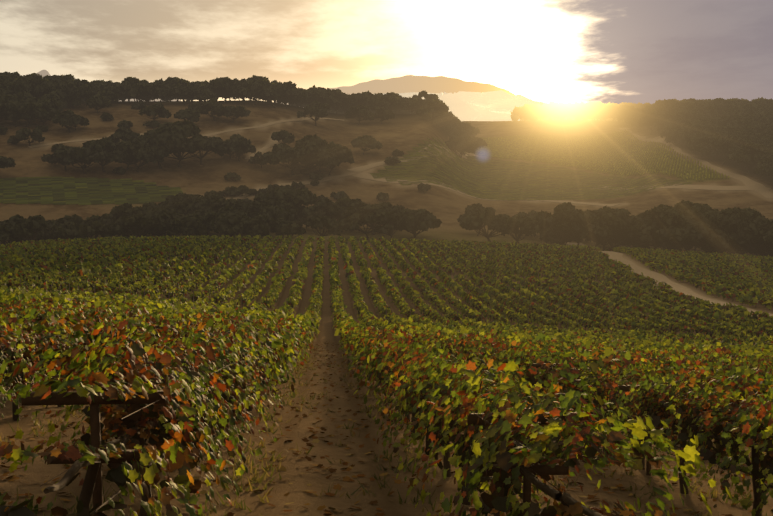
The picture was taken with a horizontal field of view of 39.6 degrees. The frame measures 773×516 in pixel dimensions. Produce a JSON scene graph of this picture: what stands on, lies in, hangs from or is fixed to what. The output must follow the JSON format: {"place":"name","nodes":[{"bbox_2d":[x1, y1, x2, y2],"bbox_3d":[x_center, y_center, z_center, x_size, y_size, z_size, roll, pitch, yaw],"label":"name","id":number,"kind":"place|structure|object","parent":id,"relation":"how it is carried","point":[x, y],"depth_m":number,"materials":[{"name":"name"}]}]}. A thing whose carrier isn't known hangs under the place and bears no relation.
{"place":"outdoors","nodes":[
{"label":"outdoors","id":0,"kind":"place"},
{"bbox_2d":[37,70,514,104],"bbox_3d":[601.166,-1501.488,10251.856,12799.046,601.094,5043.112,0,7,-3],"label":"mountains","id":1,"kind":"structure","parent":0,"point":[415,84],"depth_m":8553.59,"materials":[{"name":"beige stone"}]},
{"bbox_2d":[0,100,772,515],"bbox_3d":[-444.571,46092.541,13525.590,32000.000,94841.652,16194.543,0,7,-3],"label":"ground","id":2,"kind":"structure","parent":0,"point":[400,132],"depth_m":182.10,"materials":[{"name":"brown soil"}]},
{"bbox_2d":[0,71,487,217],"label":"hill trees","id":3,"kind":"object","parent":2,"relation":"on","point":[18,91],"materials":[{"name":"green plant"}]},
{"bbox_2d":[0,129,728,204],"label":"distant vineyard","id":4,"kind":"object","parent":2,"relation":"on","point":[47,190],"depth_m":460.96,"materials":[{"name":"green plant"}]},
{"bbox_2d":[0,305,766,515],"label":"trellis posts","id":5,"kind":"object","parent":2,"relation":"on","point":[74,398],"depth_m":5.69,"materials":[{"name":"wood"}]},
{"bbox_2d":[0,235,766,335],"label":"trellis posts","id":6,"kind":"object","parent":2,"relation":"on","point":[362,303],"depth_m":110.33,"materials":[{"name":"brown wood"}]},
{"bbox_2d":[0,234,772,515],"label":"vines","id":7,"kind":"object","parent":2,"relation":"on","point":[168,370],"depth_m":13.96,"materials":[{"name":"green plant"}]},
{"bbox_2d":[0,345,772,515],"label":"grass tufts","id":8,"kind":"object","parent":2,"relation":"on","point":[386,455],"depth_m":10.92,"materials":[{"name":"brown plant"}]},
{"bbox_2d":[0,341,772,515],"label":"fallen leaves","id":9,"kind":"object","parent":2,"relation":"on","point":[283,468],"depth_m":11.04,"materials":[{"name":"brown plant"}]},
{"bbox_2d":[0,186,772,256],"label":"tree line","id":10,"kind":"object","parent":2,"relation":"on","point":[275,210],"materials":[{"name":"green plant"}]},
{"bbox_2d":[510,97,772,180],"bbox_3d":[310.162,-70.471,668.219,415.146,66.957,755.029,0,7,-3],"label":"hill trees","id":11,"kind":"object","parent":2,"relation":"on","point":[741,129],"materials":[{"name":"green plant"}]},
{"bbox_2d":[0,0,772,103],"label":"sky","id":12,"kind":"structure","parent":0,"point":[565,51],"materials":[{"name":"white"}]},
{"bbox_2d":[28,117,772,315],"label":"dirt roads","id":13,"kind":"structure","parent":0,"point":[760,188],"depth_m":421.04,"materials":[{"name":"brown soil"}]},
{"bbox_2d":[383,90,565,120],"bbox_3d":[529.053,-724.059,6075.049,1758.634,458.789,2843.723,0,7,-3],"label":"fog bank","id":14,"kind":"structure","parent":0,"point":[499,105],"depth_m":4943.66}
]}

